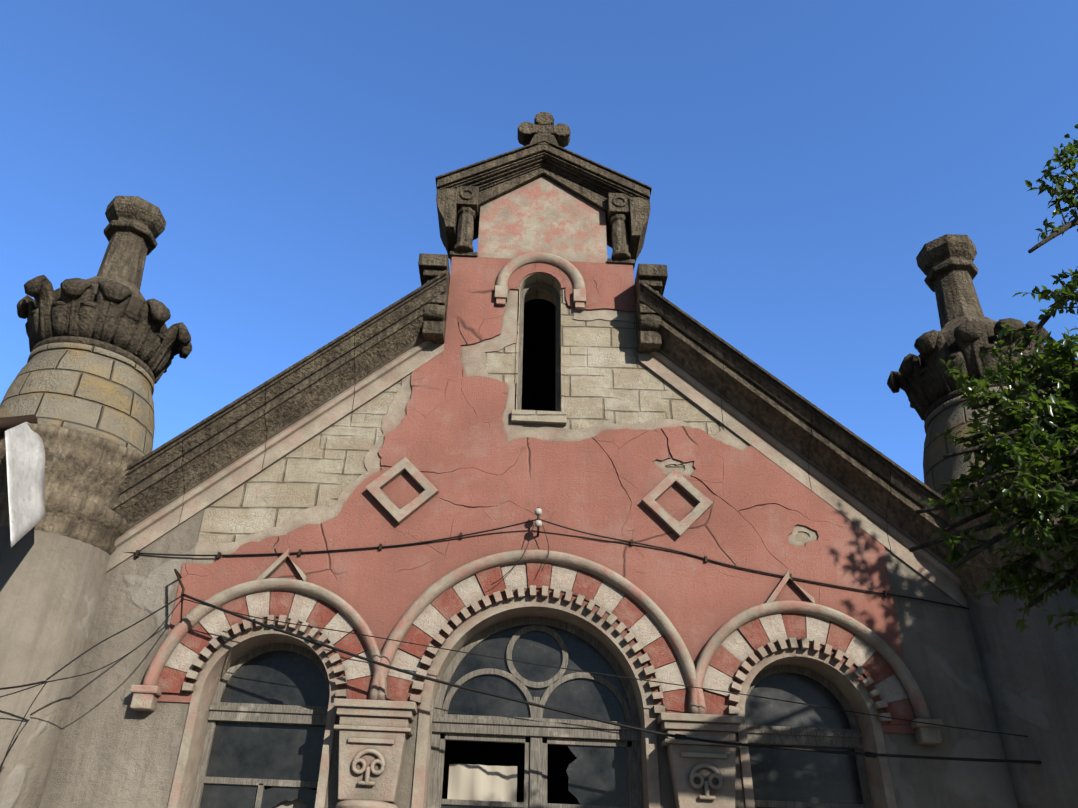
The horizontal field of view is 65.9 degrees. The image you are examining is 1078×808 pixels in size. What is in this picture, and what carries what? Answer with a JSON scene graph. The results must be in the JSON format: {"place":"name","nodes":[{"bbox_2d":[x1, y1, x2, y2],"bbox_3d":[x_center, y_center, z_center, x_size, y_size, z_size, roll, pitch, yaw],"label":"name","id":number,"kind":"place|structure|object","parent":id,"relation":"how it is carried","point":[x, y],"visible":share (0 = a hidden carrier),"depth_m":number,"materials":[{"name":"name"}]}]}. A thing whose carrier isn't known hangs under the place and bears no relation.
{"place":"outdoors","nodes":[
{"label":"outdoors","id":0,"kind":"place"},
{"bbox_2d":[265,299,579,804],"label":"interior rooms","id":1,"kind":"object","parent":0,"point":[539,364],"visible":0.06,"depth_m":11.17,"materials":[{"name":"black"}]},
{"bbox_2d":[0,0,1077,482],"label":"sky","id":2,"kind":"structure","parent":0,"point":[799,159],"materials":[{"name":"blue"}]},
{"bbox_2d":[477,177,606,262],"bbox_3d":[0.042,-2.266,10.902,1.620,1.470,0.510,1,-31,-1],"label":"gable wall panel","id":3,"kind":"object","parent":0,"point":[543,214],"depth_m":10.61,"materials":[{"name":"pink paint"}]},
{"bbox_2d":[909,138,1077,624],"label":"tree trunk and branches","id":4,"kind":"object","parent":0,"point":[1059,586],"visible":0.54,"depth_m":3.93,"materials":[{"name":"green plant"}]},
{"bbox_2d":[920,124,1077,632],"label":"tree leaves","id":5,"kind":"object","parent":4,"relation":"attached to","point":[1058,498],"visible":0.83,"depth_m":3.86,"materials":[{"name":"green plant"}]},
{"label":"pavement","id":6,"kind":"structure","parent":0,"visible":0},
{"bbox_2d":[0,526,110,807],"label":"turret shaft","id":7,"kind":"object","parent":6,"relation":"on","point":[51,585],"visible":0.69,"depth_m":7.34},
{"bbox_2d":[0,423,142,554],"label":"turret base","id":8,"kind":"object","parent":7,"relation":"on","point":[85,473],"depth_m":7.89,"materials":[{"name":"stone"}]},
{"bbox_2d":[0,414,37,431],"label":"wooden beam","id":9,"kind":"structure","parent":8,"relation":"attached to","point":[6,423],"depth_m":7.76,"materials":[{"name":"brown wood"}]},
{"bbox_2d":[5,422,44,546],"bbox_3d":[-4.588,0.664,7.372,0.519,1.442,0.431,1,-31,-1],"label":"white sheet","id":10,"kind":"object","parent":8,"relation":"attached to","point":[25,455],"visible":0.98,"depth_m":7.37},
{"bbox_2d":[0,342,154,455],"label":"stone block drum","id":11,"kind":"object","parent":8,"relation":"on","point":[101,392],"visible":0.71,"depth_m":8.51,"materials":[{"name":"stone"}]},
{"bbox_2d":[17,275,191,383],"bbox_3d":[-4.967,-0.684,9.518,1.854,0.940,1.800,1,-31,-1],"label":"turret crown leaf","id":12,"kind":"object","parent":11,"relation":"on","point":[118,318],"visible":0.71,"depth_m":8.98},
{"bbox_2d":[86,196,165,300],"bbox_3d":[-5.009,-1.737,10.125,0.873,1.550,0.868,1,-31,-1],"label":"finial","id":13,"kind":"object","parent":12,"relation":"on","point":[134,229],"visible":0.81,"depth_m":10.10,"materials":[{"name":"grey stone"}]},
{"bbox_2d":[333,698,417,807],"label":"pilaster capital","id":14,"kind":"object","parent":6,"relation":"on","point":[373,734],"depth_m":7.19,"materials":[{"name":"beige stone"}]},
{"bbox_2d":[197,291,809,542],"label":"exposed stone blocks","id":15,"kind":"structure","parent":6,"relation":"on","point":[609,377],"depth_m":9.17,"materials":[{"name":"beige stone"}]},
{"bbox_2d":[174,569,184,622],"bbox_3d":[-3.404,1.847,7.809,0.179,0.613,0.405,8,-32,-12],"label":"metal bracket","id":16,"kind":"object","parent":15,"relation":"attached to","point":[178,575],"depth_m":7.74,"materials":[{"name":"grey metal"}]},
{"bbox_2d":[191,643,329,807],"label":"window frame","id":17,"kind":"object","parent":15,"relation":"attached to","point":[219,711],"visible":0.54,"depth_m":7.74,"materials":[{"name":"grey wood"}]},
{"bbox_2d":[265,788,316,807],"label":"hardboard in left window","id":18,"kind":"object","parent":17,"relation":"attached to","point":[297,803],"visible":0.23,"depth_m":7.48,"materials":[{"name":"beige"}]},
{"bbox_2d":[142,578,386,807],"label":"arch","id":19,"kind":"structure","parent":15,"relation":"attached to","point":[332,610],"depth_m":7.76,"materials":[{"name":"beige stone"}]},
{"bbox_2d":[130,685,161,711],"bbox_3d":[-3.530,2.636,7.451,0.240,0.204,0.170,1,-31,-1],"label":"arch corbel","id":20,"kind":"object","parent":19,"relation":"attached to","point":[145,698],"visible":0.98,"depth_m":7.40,"materials":[{"name":"beige stone"}]},
{"bbox_2d":[106,271,448,572],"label":"roof cornice","id":21,"kind":"structure","parent":15,"relation":"attached to","point":[182,477],"depth_m":8.79,"materials":[{"name":"stone"}]},
{"bbox_2d":[256,549,306,581],"bbox_3d":[-2.501,1.596,8.151,0.487,0.349,0.101,1,-31,-1],"label":"triangular ornament","id":22,"kind":"object","parent":15,"relation":"attached to","point":[286,569],"visible":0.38,"depth_m":8.12,"materials":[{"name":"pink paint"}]},
{"bbox_2d":[366,457,438,524],"bbox_3d":[-1.415,0.895,8.601,0.751,0.740,0.095,1,-31,-1],"label":"diamond ornament","id":23,"kind":"object","parent":15,"relation":"attached to","point":[375,487],"visible":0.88,"depth_m":8.56,"materials":[{"name":"cream stone"}]},
{"bbox_2d":[418,253,449,343],"bbox_3d":[-1.249,-1.146,9.836,0.352,1.028,0.732,1,-31,-1],"label":"bracket","id":24,"kind":"object","parent":15,"relation":"attached to","point":[431,266],"visible":0.67,"depth_m":9.55,"materials":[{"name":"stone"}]},
{"bbox_2d":[450,186,478,261],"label":"column","id":25,"kind":"structure","parent":15,"relation":"on","point":[467,208],"depth_m":10.51,"materials":[{"name":"stone"}]},
{"bbox_2d":[192,289,817,564],"bbox_3d":[0.019,0.569,8.912,7.027,5.496,0.023,1,-31,-1],"label":"exposed plaster edge","id":26,"kind":"object","parent":15,"relation":"attached to","point":[472,358],"visible":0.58,"depth_m":9.07,"materials":[{"name":"beige paint"}]},
{"bbox_2d":[135,532,886,757],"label":"cable clips and sleeves","id":27,"kind":"object","parent":15,"relation":"attached to","point":[677,736],"visible":0.69,"depth_m":7.49,"materials":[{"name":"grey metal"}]},
{"bbox_2d":[0,519,1040,771],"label":"cables","id":28,"kind":"object","parent":15,"relation":"attached to","point":[522,661],"visible":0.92,"depth_m":7.38,"materials":[{"name":"black rubber"}]},
{"bbox_2d":[39,509,1017,807],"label":"grey gable wall render","id":29,"kind":"object","parent":15,"relation":"attached to","point":[113,749],"visible":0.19,"depth_m":7.50,"materials":[{"name":"grey paint"}]},
{"bbox_2d":[427,617,643,807],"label":"window frame","id":30,"kind":"object","parent":15,"relation":"attached to","point":[536,733],"visible":0.81,"depth_m":7.75,"materials":[{"name":"grey wood"}]},
{"bbox_2d":[447,764,516,801],"bbox_3d":[-0.517,3.498,7.605,0.630,0.378,0.074,1,-31,-1],"label":"window cloth","id":31,"kind":"object","parent":30,"relation":"attached to","point":[480,782],"visible":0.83,"depth_m":7.62,"materials":[{"name":"beige fabric"}]},
{"bbox_2d":[199,625,863,807],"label":"window glass","id":32,"kind":"object","parent":30,"relation":"in","point":[597,775],"visible":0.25,"depth_m":7.87,"materials":[{"name":"grey glass"}]},
{"bbox_2d":[157,256,914,733],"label":"stucco wall","id":33,"kind":"structure","parent":15,"relation":"attached to","point":[449,434],"depth_m":8.52,"materials":[{"name":"red paint"}]},
{"bbox_2d":[368,550,706,807],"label":"arch","id":34,"kind":"structure","parent":15,"relation":"on","point":[634,606],"depth_m":7.92,"materials":[{"name":"beige stone"}]},
{"bbox_2d":[534,507,541,536],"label":"cable insulators","id":35,"kind":"object","parent":15,"relation":"attached to","point":[538,513],"visible":1,"depth_m":8.36,"materials":[{"name":"white ceramic"}]},
{"bbox_2d":[495,252,585,425],"bbox_3d":[0.006,-0.749,9.844,1.090,2.432,0.440,1,-31,-1],"label":"window surround","id":36,"kind":"object","parent":15,"relation":"attached to","point":[543,282],"visible":0.79,"depth_m":9.95,"materials":[{"name":"stone"}]},
{"bbox_2d":[435,139,651,266],"bbox_3d":[0.048,-2.616,11.005,2.770,1.596,0.855,1,-31,-1],"label":"bellcote coping","id":37,"kind":"object","parent":15,"relation":"on","point":[593,183],"visible":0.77,"depth_m":10.81,"materials":[{"name":"grey stone"}]},
{"bbox_2d":[517,112,570,147],"bbox_3d":[0.067,-3.654,11.334,0.720,0.704,0.320,1,-31,-1],"label":"stone cross","id":38,"kind":"object","parent":37,"relation":"on","point":[543,126],"visible":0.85,"depth_m":11.26,"materials":[{"name":"grey stone"}]},
{"bbox_2d":[606,193,634,270],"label":"column","id":39,"kind":"structure","parent":15,"relation":"on","point":[618,213],"depth_m":10.54,"materials":[{"name":"stone"}]},
{"bbox_2d":[634,264,667,352],"bbox_3d":[1.317,-1.029,9.854,0.352,1.026,0.732,1,-31,-1],"label":"bracket","id":40,"kind":"object","parent":15,"relation":"attached to","point":[654,276],"visible":0.56,"depth_m":9.58,"materials":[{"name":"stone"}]},
{"bbox_2d":[641,469,712,536],"bbox_3d":[1.428,1.029,8.618,0.740,0.751,0.095,1,-31,-1],"label":"diamond ornament","id":41,"kind":"object","parent":15,"relation":"attached to","point":[690,518],"visible":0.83,"depth_m":8.58,"materials":[{"name":"cream stone"}]},
{"bbox_2d":[766,570,814,602],"bbox_3d":[2.435,1.821,8.185,0.487,0.349,0.101,1,-31,-1],"label":"triangular ornament","id":42,"kind":"object","parent":15,"relation":"attached to","point":[789,592],"visible":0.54,"depth_m":8.15,"materials":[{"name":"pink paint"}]},
{"bbox_2d":[635,280,968,610],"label":"roof cornice","id":43,"kind":"structure","parent":15,"relation":"attached to","point":[872,491],"depth_m":8.87,"materials":[{"name":"stone"}]},
{"bbox_2d":[745,665,872,807],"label":"window frame","id":44,"kind":"object","parent":15,"relation":"attached to","point":[852,737],"visible":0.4,"depth_m":7.77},
{"bbox_2d":[688,601,930,807],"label":"arch","id":45,"kind":"structure","parent":15,"relation":"attached to","point":[727,651],"depth_m":7.81,"materials":[{"name":"beige stone"}]},
{"bbox_2d":[911,718,942,744],"bbox_3d":[3.505,2.957,7.500,0.240,0.204,0.170,1,-31,-1],"label":"arch corbel","id":46,"kind":"object","parent":45,"relation":"attached to","point":[927,734],"visible":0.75,"depth_m":7.45,"materials":[{"name":"beige stone"}]},
{"bbox_2d":[657,712,741,807],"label":"pilaster capital","id":47,"kind":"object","parent":6,"relation":"on","point":[702,774],"depth_m":7.22,"materials":[{"name":"beige stone"}]},
{"bbox_2d":[965,574,1077,807],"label":"turret shaft","id":48,"kind":"object","parent":6,"relation":"on","point":[1031,674],"visible":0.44,"depth_m":7.38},
{"bbox_2d":[940,480,1075,596],"bbox_3d":[4.940,1.527,8.507,2.020,1.070,2.020,1,-31,-1],"label":"turret base","id":49,"kind":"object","parent":48,"relation":"on","point":[972,579],"depth_m":8.00,"materials":[{"name":"stone"}]},
{"bbox_2d":[923,386,1044,493],"bbox_3d":[4.954,0.597,9.066,1.630,1.160,1.630,1,-31,-1],"label":"turret","id":50,"kind":"object","parent":49,"relation":"on","point":[939,470],"visible":0.29,"depth_m":8.85,"materials":[{"name":"stone"}]},
{"bbox_2d":[887,318,1056,422],"bbox_3d":[5.051,-0.240,9.573,1.738,0.940,1.827,1,-31,-1],"label":"turret leaf crown","id":51,"kind":"object","parent":50,"relation":"on","point":[924,381],"visible":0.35,"depth_m":9.18},
{"bbox_2d":[916,234,997,335],"bbox_3d":[5.085,-1.281,10.198,0.873,1.550,0.868,1,-31,-1],"label":"finial","id":52,"kind":"object","parent":51,"relation":"on","point":[947,266],"visible":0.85,"depth_m":10.17,"materials":[{"name":"grey stone"}]}
]}

